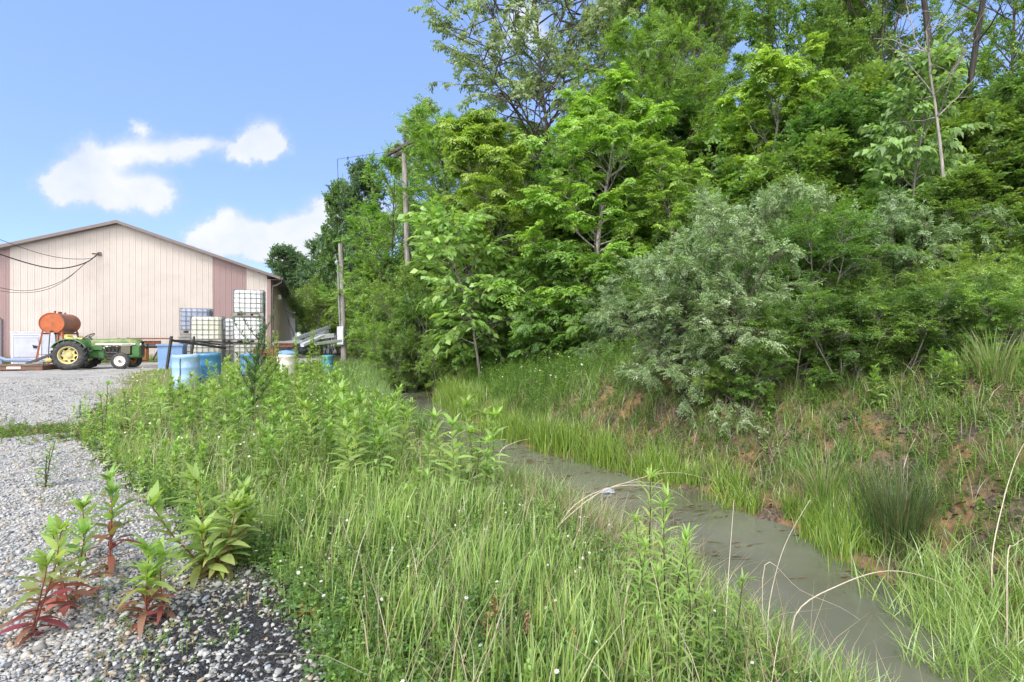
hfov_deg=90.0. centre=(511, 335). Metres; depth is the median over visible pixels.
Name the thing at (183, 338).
pallet
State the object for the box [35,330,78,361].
tank stand
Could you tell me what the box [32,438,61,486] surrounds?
thin weed
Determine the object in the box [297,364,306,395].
weed
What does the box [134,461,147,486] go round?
weed
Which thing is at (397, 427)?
weed
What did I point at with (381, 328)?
leafy bush
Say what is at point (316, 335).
metal channel
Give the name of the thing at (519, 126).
woodland tree
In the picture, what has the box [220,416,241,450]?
weed
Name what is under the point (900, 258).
olive shrub
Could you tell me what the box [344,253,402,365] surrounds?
understory tree
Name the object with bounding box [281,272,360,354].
pale bush
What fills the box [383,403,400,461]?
weed
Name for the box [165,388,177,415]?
weed
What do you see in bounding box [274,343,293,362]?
rusty beam
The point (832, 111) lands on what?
understory tree
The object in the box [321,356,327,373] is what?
weed
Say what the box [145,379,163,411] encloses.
weed
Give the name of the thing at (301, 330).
bushy tree
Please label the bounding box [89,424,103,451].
weed
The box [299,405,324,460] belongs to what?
weed
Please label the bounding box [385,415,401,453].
weed
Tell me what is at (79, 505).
weed
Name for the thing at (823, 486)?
grass tussock
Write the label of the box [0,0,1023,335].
sky
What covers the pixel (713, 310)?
olive shrub
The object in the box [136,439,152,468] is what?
weed
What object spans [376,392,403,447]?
weed
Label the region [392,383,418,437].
ditch weed
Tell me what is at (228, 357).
weed
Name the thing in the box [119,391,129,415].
weed
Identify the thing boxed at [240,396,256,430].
weed
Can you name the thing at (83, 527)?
weed
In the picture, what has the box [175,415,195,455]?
weed
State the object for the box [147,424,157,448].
weed
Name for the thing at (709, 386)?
leafy bush
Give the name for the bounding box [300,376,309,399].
weed
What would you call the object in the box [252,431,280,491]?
weed
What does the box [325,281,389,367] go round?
leafy bush
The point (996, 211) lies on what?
olive shrub
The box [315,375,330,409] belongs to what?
weed
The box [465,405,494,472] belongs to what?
ditch weed
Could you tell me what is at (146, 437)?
weed
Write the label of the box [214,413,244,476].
weed
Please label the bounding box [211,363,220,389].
tall weed
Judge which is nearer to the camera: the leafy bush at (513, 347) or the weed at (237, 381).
the weed at (237, 381)
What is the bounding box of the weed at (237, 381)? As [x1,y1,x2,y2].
[223,378,241,418]
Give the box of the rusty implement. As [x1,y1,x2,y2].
[134,338,168,360]
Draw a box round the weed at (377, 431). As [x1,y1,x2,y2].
[368,427,389,474]
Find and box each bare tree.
[874,0,987,265]
[887,0,988,174]
[953,0,1019,92]
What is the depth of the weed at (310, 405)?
5.47 m
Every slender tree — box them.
[366,116,425,265]
[400,91,457,208]
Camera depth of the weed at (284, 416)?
5.87 m
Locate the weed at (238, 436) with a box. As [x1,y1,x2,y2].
[230,429,247,467]
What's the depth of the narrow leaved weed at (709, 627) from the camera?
2.18 m
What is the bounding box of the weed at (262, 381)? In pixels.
[258,375,279,410]
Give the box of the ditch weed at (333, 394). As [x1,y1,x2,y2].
[319,383,341,433]
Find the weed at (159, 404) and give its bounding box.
[149,387,170,422]
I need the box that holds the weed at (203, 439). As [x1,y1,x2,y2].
[195,426,216,469]
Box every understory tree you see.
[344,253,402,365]
[380,205,483,341]
[384,251,473,347]
[456,195,563,344]
[506,199,584,346]
[528,142,671,319]
[569,216,660,344]
[578,82,735,319]
[651,192,752,318]
[661,103,784,289]
[689,124,865,277]
[726,84,943,272]
[730,56,919,249]
[836,141,936,281]
[856,71,1013,265]
[898,94,1023,267]
[937,59,1023,253]
[956,126,1023,267]
[978,86,1023,210]
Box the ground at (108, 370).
[0,314,1023,681]
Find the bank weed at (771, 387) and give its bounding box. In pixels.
[757,381,776,417]
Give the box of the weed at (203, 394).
[190,381,209,418]
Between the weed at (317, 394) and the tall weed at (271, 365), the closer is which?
the weed at (317, 394)
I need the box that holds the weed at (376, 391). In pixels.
[370,389,381,409]
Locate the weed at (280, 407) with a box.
[274,404,289,443]
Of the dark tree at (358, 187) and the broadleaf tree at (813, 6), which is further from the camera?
the dark tree at (358, 187)
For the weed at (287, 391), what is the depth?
10.01 m
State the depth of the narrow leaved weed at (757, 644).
2.45 m
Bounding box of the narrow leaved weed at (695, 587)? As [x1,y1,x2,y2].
[682,558,713,625]
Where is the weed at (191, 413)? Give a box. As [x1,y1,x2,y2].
[181,409,197,435]
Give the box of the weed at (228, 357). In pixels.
[222,354,231,384]
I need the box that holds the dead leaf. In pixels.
[299,601,320,618]
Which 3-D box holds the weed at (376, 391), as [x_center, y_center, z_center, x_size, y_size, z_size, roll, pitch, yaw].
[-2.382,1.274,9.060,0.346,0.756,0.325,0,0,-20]
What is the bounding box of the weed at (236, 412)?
[224,398,249,445]
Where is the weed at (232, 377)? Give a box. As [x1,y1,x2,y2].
[217,374,242,416]
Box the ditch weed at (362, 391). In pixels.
[360,388,368,418]
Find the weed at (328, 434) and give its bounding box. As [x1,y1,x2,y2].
[313,415,347,477]
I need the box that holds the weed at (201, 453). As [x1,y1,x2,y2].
[190,440,213,486]
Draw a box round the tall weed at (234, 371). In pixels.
[228,369,238,392]
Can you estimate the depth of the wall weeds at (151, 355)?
28.88 m
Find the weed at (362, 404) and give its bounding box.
[338,393,369,435]
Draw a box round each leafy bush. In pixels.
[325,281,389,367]
[343,306,420,378]
[354,259,441,386]
[363,274,399,366]
[375,325,435,392]
[390,273,460,388]
[412,290,512,373]
[412,332,468,391]
[440,278,572,372]
[534,292,601,361]
[608,276,681,342]
[682,341,761,409]
[692,223,863,325]
[712,340,799,412]
[739,289,852,386]
[748,297,812,357]
[756,192,902,330]
[757,278,929,388]
[815,259,931,304]
[836,273,988,376]
[896,240,1023,315]
[900,271,1023,365]
[945,274,1023,362]
[952,256,1023,313]
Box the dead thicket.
[283,288,338,353]
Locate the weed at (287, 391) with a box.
[283,376,292,407]
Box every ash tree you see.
[427,107,557,361]
[482,62,678,350]
[612,137,729,322]
[714,31,852,252]
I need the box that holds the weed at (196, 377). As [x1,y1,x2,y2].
[192,374,204,407]
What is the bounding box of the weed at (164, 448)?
[155,438,171,473]
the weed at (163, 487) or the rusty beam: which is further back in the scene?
the rusty beam
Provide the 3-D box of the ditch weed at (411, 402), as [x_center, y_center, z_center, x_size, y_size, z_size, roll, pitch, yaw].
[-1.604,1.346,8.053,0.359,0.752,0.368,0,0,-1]
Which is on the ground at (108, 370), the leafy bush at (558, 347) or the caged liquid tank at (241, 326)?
the leafy bush at (558, 347)
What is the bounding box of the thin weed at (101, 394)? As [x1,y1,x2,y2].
[91,380,114,439]
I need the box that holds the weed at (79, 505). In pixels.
[63,492,103,560]
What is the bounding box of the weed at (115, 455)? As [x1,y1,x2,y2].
[109,444,121,470]
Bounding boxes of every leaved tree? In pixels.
[397,191,536,376]
[853,27,986,239]
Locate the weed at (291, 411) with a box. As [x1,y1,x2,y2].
[281,407,298,447]
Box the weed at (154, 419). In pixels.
[147,413,158,440]
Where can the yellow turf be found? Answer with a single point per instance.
(125, 387)
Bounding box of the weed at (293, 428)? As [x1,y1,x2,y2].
[281,423,305,464]
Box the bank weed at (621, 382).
[616,369,625,392]
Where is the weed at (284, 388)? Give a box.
[257,380,290,423]
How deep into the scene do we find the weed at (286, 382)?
9.17 m
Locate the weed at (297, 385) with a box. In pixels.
[279,380,303,418]
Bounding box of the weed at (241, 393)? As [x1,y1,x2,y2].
[235,387,254,436]
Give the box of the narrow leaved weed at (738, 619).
[711,568,764,679]
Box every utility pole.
[335,243,346,362]
[337,139,415,286]
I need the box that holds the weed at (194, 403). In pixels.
[172,394,198,427]
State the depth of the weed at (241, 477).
4.35 m
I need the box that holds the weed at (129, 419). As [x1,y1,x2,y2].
[121,407,138,440]
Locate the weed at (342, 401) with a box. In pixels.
[325,391,370,478]
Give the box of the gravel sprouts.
[0,439,281,681]
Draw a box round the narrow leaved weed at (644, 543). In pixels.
[618,535,664,636]
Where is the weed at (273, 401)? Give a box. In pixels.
[263,395,283,444]
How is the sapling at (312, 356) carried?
on the ground at (108, 370)
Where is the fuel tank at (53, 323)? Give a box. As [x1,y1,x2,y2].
[38,311,80,363]
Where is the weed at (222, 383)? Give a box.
[216,375,226,394]
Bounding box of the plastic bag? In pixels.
[601,487,614,492]
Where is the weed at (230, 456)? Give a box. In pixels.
[219,445,238,485]
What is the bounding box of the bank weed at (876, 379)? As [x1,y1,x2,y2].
[865,363,890,409]
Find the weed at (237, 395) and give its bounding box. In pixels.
[228,386,252,423]
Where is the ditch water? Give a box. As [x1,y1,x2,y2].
[389,380,1023,681]
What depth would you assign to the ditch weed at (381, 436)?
4.83 m
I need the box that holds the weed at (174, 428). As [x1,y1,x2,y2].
[167,422,183,451]
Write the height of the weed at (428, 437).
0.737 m
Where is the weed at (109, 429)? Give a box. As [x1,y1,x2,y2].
[103,426,119,455]
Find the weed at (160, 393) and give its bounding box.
[149,389,171,436]
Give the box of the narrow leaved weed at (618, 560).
[605,532,639,605]
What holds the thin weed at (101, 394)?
on the ground at (108, 370)
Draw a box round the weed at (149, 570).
[106,532,178,642]
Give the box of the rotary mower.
[0,348,67,370]
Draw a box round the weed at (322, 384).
[320,381,328,409]
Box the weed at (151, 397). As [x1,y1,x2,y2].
[147,395,156,416]
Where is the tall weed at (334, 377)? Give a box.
[328,369,340,397]
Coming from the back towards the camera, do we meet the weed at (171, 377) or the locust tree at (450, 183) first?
the locust tree at (450, 183)
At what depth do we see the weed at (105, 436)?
5.98 m
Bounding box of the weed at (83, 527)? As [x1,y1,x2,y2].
[20,514,114,616]
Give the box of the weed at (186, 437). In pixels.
[181,435,188,460]
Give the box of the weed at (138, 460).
[132,456,150,492]
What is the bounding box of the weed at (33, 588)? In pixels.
[0,513,89,647]
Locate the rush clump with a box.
[824,438,979,563]
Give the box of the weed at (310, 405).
[292,398,322,473]
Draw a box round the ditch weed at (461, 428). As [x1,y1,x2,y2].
[447,421,476,486]
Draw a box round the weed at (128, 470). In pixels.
[116,449,138,482]
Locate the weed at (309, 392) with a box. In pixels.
[305,382,315,402]
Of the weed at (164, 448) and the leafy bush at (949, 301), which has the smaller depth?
the weed at (164, 448)
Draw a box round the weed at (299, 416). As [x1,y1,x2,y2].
[294,414,308,450]
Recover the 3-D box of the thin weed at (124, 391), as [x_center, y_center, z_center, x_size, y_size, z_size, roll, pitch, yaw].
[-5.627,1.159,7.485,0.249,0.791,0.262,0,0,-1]
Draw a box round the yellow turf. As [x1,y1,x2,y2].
[76,369,245,399]
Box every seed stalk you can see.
[482,611,494,652]
[489,594,500,618]
[521,610,532,649]
[566,624,578,651]
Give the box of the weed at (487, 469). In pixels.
[473,447,499,500]
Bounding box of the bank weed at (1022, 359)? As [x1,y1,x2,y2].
[1008,346,1023,380]
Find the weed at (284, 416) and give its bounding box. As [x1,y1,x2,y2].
[276,410,297,457]
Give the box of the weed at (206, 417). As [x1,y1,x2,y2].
[198,399,220,440]
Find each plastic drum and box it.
[171,354,199,389]
[196,353,221,385]
[240,353,259,377]
[277,350,295,382]
[322,355,333,372]
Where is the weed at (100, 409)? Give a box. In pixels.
[96,403,106,420]
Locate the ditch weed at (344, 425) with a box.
[326,417,369,495]
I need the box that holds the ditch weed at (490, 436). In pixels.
[473,406,509,488]
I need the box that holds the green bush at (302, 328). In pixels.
[295,317,308,337]
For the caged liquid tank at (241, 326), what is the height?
1.170 m
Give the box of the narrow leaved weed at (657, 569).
[641,560,674,662]
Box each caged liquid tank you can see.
[179,308,213,333]
[179,343,189,353]
[190,316,225,342]
[190,343,225,367]
[226,318,254,341]
[226,343,232,362]
[233,289,265,316]
[233,316,265,342]
[233,343,265,366]
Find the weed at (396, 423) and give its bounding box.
[385,412,400,443]
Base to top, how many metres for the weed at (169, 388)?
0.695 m
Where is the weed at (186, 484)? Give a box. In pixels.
[176,469,195,515]
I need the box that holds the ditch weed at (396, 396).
[386,390,403,433]
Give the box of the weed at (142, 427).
[133,425,145,452]
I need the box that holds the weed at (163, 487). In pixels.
[158,474,172,506]
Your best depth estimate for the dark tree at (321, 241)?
50.21 m
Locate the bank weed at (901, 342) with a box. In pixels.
[894,319,912,357]
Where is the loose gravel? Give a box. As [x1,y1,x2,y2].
[0,376,383,681]
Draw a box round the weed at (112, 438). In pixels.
[106,430,120,458]
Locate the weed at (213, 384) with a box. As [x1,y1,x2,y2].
[196,379,222,437]
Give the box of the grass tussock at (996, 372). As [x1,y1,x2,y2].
[932,322,1023,382]
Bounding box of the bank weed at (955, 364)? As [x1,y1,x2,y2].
[942,352,964,400]
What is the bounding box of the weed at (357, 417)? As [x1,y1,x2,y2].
[337,409,374,478]
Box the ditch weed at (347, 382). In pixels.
[339,379,350,415]
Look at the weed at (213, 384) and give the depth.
7.64 m
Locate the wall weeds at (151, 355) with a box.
[3,353,268,363]
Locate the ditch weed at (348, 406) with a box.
[328,403,364,484]
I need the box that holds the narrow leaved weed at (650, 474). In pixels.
[625,463,681,584]
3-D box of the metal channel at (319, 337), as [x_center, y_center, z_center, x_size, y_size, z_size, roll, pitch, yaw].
[-7.506,0.176,19.301,0.134,0.449,1.447,0,0,10]
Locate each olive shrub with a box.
[569,270,679,359]
[585,275,837,439]
[617,180,809,431]
[694,167,880,315]
[828,183,991,314]
[925,202,1023,289]
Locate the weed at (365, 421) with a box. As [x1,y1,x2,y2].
[358,408,372,448]
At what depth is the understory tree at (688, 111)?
16.90 m
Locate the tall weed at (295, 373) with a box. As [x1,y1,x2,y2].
[287,370,300,400]
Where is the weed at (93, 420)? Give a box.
[88,413,98,428]
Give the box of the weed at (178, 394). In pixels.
[174,386,202,424]
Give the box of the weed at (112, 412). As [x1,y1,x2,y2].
[104,403,119,429]
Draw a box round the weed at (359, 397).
[331,390,370,464]
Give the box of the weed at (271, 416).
[264,410,281,458]
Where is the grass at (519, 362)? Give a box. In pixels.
[451,282,1020,418]
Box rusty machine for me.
[253,349,273,362]
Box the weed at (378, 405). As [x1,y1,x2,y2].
[359,400,383,454]
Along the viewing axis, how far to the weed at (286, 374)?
12.44 m
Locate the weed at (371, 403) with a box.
[369,399,383,427]
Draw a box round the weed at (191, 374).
[184,370,197,394]
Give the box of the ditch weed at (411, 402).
[400,397,420,436]
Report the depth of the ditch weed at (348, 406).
5.17 m
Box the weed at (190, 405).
[179,394,203,435]
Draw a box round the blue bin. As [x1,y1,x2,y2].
[156,344,187,369]
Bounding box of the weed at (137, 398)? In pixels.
[133,396,141,423]
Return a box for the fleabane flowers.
[108,362,504,459]
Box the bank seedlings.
[492,330,1023,566]
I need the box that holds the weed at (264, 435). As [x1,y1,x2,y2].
[250,426,277,474]
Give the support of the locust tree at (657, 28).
on the ground at (108, 370)
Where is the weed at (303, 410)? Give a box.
[289,396,328,469]
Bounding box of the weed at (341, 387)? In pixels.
[331,378,372,460]
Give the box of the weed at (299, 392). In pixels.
[292,388,307,427]
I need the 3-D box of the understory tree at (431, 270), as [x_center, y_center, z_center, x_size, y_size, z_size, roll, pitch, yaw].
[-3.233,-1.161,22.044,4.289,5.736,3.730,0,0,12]
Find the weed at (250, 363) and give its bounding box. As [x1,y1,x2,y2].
[243,359,256,382]
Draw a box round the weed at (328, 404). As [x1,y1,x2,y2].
[318,398,342,456]
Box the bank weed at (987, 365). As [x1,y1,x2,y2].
[978,357,995,390]
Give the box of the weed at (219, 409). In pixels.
[214,392,226,430]
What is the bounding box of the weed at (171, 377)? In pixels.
[164,374,176,401]
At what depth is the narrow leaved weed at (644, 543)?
2.50 m
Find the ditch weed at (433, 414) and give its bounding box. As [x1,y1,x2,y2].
[423,407,455,485]
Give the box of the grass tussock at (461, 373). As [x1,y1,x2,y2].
[453,364,471,380]
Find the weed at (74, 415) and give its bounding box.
[67,405,78,431]
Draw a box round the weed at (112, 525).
[72,463,141,578]
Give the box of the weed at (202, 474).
[191,469,212,500]
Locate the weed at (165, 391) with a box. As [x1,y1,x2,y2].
[152,390,167,421]
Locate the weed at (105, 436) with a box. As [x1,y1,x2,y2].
[98,435,113,463]
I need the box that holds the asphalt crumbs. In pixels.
[0,528,337,681]
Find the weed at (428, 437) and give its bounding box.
[408,428,444,500]
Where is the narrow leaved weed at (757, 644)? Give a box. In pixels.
[741,599,777,675]
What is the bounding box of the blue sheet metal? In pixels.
[0,356,45,363]
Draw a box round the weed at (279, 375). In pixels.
[276,369,283,400]
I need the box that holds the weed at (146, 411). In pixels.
[140,400,148,422]
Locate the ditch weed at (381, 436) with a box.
[359,402,399,488]
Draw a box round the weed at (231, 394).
[223,389,242,431]
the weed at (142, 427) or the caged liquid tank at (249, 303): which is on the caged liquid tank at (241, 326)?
the caged liquid tank at (249, 303)
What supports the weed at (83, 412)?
on the ground at (108, 370)
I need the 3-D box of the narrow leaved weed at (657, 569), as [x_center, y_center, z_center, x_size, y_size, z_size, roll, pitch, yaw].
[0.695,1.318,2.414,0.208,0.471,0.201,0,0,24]
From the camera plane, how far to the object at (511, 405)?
11.08 m
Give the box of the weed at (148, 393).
[141,384,156,411]
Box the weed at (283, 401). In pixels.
[279,398,286,430]
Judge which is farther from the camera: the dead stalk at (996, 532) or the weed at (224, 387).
the weed at (224, 387)
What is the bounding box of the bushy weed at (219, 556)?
[131,462,274,589]
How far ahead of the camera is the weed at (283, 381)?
10.32 m
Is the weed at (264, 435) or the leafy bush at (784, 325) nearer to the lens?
the weed at (264, 435)
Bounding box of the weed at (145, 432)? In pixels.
[139,429,156,458]
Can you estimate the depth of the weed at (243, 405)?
6.16 m
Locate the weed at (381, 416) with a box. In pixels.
[373,410,387,459]
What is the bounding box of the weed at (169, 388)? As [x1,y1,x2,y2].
[164,381,175,409]
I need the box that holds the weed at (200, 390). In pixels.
[193,385,202,408]
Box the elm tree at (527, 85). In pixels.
[408,0,684,342]
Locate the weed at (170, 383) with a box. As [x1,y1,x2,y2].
[166,377,186,407]
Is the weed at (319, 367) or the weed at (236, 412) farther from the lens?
the weed at (319, 367)
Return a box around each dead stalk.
[552,482,661,532]
[556,485,687,529]
[587,472,709,504]
[724,504,733,651]
[762,562,859,638]
[767,500,809,659]
[791,570,976,661]
[991,444,1023,606]
[1006,538,1023,654]
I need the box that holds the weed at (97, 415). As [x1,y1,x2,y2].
[95,407,100,424]
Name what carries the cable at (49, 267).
attached to the metal barn
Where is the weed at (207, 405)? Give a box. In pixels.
[200,397,214,423]
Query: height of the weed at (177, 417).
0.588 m
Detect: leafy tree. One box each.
[785,185,908,287]
[871,159,1023,290]
[988,201,1023,280]
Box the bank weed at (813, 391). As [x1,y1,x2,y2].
[806,378,819,412]
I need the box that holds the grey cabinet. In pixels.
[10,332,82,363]
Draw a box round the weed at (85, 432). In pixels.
[81,426,90,446]
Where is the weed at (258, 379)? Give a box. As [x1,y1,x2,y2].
[256,366,261,394]
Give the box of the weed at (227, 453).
[217,448,239,493]
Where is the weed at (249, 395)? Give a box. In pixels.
[240,374,258,412]
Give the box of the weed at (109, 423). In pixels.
[102,417,115,444]
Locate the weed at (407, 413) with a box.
[384,407,422,484]
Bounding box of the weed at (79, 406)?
[76,401,85,417]
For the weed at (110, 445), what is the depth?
5.84 m
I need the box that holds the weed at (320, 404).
[316,396,326,428]
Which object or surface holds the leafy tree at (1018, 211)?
on the ground at (108, 370)
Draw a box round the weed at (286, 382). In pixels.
[280,379,293,419]
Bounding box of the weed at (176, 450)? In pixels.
[166,443,186,485]
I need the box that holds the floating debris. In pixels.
[437,433,879,577]
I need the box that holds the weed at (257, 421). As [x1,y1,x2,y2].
[247,417,262,466]
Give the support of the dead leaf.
on the ground at (108, 370)
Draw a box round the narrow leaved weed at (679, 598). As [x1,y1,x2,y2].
[645,589,698,681]
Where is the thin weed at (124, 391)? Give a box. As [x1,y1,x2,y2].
[120,389,136,432]
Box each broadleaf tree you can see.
[587,0,709,202]
[634,0,772,202]
[653,0,749,165]
[729,0,874,109]
[774,0,924,101]
[781,1,895,98]
[814,0,991,92]
[927,0,1023,136]
[983,4,1023,183]
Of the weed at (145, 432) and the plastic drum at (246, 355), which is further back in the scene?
the plastic drum at (246, 355)
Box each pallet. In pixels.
[178,337,211,339]
[180,334,189,336]
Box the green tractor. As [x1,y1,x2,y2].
[50,333,145,369]
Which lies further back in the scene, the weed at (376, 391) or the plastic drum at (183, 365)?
the plastic drum at (183, 365)
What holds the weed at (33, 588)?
on the ground at (108, 370)
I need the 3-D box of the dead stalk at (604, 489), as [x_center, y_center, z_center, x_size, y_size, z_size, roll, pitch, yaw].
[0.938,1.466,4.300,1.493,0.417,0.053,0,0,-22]
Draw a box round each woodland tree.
[398,200,436,274]
[484,169,542,293]
[503,119,565,235]
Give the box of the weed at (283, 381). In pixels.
[278,369,293,399]
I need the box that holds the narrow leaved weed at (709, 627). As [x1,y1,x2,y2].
[689,586,727,681]
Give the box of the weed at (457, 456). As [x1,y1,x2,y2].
[431,411,475,496]
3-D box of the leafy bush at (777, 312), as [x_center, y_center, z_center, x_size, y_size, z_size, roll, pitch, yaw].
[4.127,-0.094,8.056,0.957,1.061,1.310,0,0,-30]
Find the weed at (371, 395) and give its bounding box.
[365,392,375,422]
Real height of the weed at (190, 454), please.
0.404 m
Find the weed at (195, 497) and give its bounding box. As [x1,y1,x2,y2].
[187,487,205,519]
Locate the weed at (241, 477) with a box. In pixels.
[236,473,244,487]
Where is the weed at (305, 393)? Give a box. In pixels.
[297,387,308,420]
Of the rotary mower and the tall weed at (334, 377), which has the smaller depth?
the tall weed at (334, 377)
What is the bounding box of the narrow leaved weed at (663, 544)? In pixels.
[636,491,702,624]
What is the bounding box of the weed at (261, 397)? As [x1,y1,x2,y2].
[260,391,271,415]
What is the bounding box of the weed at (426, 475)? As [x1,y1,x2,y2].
[398,465,432,523]
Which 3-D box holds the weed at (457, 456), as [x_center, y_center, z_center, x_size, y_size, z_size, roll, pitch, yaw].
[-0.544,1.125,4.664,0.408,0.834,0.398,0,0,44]
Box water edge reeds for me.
[280,357,1023,681]
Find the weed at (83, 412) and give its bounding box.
[80,403,88,422]
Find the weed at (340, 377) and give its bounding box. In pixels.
[331,373,346,414]
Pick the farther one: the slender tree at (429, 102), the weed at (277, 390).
the slender tree at (429, 102)
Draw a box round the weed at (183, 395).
[176,380,200,424]
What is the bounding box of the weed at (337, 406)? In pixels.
[328,385,350,432]
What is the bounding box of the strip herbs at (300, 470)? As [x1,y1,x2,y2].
[80,358,683,584]
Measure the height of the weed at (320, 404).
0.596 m
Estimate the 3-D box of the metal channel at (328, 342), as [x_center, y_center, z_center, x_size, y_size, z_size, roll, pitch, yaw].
[-7.250,0.254,20.250,0.134,0.197,1.567,0,0,16]
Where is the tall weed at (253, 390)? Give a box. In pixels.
[231,309,279,419]
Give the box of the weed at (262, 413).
[255,404,267,425]
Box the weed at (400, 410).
[397,399,405,433]
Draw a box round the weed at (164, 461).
[152,458,175,493]
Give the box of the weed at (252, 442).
[242,423,276,474]
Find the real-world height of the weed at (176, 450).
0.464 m
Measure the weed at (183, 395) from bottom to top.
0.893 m
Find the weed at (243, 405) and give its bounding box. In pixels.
[230,399,257,458]
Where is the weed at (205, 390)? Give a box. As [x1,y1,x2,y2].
[198,381,214,411]
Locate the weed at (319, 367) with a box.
[313,360,322,381]
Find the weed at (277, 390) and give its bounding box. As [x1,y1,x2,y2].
[265,381,282,417]
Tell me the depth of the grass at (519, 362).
11.21 m
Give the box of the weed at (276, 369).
[267,364,278,392]
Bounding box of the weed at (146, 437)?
[137,433,155,465]
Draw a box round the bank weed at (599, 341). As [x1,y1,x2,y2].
[597,338,610,361]
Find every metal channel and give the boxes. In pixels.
[273,340,301,343]
[293,326,329,339]
[299,330,328,343]
[300,335,324,346]
[314,340,341,344]
[321,333,333,338]
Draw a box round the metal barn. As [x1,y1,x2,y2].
[0,220,298,363]
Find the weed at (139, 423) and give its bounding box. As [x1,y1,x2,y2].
[130,421,147,457]
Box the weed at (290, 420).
[267,414,311,478]
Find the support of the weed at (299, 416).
on the ground at (108, 370)
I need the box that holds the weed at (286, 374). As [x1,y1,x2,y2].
[284,367,290,387]
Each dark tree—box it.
[263,241,315,332]
[270,258,308,334]
[292,232,336,316]
[306,248,336,319]
[314,201,355,349]
[320,174,374,343]
[335,154,400,343]
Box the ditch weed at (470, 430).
[458,394,492,474]
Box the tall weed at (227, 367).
[220,362,232,397]
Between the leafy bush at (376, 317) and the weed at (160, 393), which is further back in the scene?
the leafy bush at (376, 317)
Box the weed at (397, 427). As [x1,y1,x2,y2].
[386,411,400,448]
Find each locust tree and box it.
[316,200,426,348]
[336,141,427,357]
[390,100,529,327]
[414,145,521,341]
[560,3,743,275]
[629,51,745,253]
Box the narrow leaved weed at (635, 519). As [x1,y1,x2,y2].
[616,508,665,622]
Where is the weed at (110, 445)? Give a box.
[102,431,120,466]
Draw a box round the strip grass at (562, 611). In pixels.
[69,361,813,681]
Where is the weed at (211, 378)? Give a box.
[202,376,218,418]
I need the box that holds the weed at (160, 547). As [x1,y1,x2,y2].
[136,535,191,625]
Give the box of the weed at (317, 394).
[310,383,322,419]
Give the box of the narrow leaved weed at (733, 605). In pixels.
[723,588,746,646]
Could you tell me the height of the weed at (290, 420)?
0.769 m
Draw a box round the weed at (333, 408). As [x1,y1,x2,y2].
[318,394,339,445]
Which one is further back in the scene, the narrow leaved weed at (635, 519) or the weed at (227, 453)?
the weed at (227, 453)
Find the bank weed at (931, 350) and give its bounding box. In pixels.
[921,346,936,376]
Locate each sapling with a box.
[263,334,273,371]
[270,330,282,373]
[292,334,303,376]
[304,328,317,383]
[313,345,323,382]
[419,290,491,377]
[505,236,597,363]
[564,248,639,356]
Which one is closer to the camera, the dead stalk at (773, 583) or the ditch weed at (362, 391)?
the dead stalk at (773, 583)
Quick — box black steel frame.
[165,336,249,369]
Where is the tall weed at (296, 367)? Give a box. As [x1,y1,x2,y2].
[291,364,303,387]
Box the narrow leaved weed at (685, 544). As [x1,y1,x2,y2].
[670,532,715,646]
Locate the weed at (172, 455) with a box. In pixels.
[159,451,180,497]
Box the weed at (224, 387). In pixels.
[220,374,239,402]
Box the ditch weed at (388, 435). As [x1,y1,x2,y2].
[378,414,402,481]
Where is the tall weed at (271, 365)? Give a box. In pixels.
[264,363,274,390]
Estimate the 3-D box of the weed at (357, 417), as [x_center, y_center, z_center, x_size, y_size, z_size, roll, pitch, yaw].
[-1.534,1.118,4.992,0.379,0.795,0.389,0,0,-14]
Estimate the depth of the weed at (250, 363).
12.87 m
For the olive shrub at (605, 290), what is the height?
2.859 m
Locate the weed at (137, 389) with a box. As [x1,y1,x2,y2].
[131,386,142,417]
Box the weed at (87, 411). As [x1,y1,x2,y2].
[83,409,93,436]
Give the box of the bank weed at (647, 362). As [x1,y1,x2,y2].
[646,360,662,391]
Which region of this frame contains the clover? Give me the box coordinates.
[160,481,819,681]
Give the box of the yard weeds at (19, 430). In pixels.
[0,414,228,448]
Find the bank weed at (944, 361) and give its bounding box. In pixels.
[934,347,962,396]
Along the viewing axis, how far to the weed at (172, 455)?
4.74 m
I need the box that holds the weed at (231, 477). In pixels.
[219,471,238,523]
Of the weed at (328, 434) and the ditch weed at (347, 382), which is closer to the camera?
the weed at (328, 434)
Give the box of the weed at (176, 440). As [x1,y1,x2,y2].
[170,436,185,471]
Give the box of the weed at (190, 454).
[182,445,196,468]
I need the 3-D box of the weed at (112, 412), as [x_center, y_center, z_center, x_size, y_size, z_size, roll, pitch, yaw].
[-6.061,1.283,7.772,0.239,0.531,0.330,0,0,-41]
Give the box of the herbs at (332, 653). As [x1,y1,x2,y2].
[130,457,835,681]
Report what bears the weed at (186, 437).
on the ground at (108, 370)
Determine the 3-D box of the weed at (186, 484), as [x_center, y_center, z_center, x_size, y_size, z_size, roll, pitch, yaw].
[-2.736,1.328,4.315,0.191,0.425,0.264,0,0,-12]
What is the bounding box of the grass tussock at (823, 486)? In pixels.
[772,439,888,513]
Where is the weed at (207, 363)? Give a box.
[202,359,215,384]
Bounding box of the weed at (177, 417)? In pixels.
[169,411,190,447]
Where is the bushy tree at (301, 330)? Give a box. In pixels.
[294,286,331,338]
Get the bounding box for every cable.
[0,239,97,258]
[0,253,98,268]
[3,263,85,292]
[3,265,82,290]
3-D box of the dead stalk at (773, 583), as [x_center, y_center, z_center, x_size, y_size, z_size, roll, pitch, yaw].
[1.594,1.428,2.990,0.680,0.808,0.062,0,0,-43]
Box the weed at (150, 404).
[138,401,159,428]

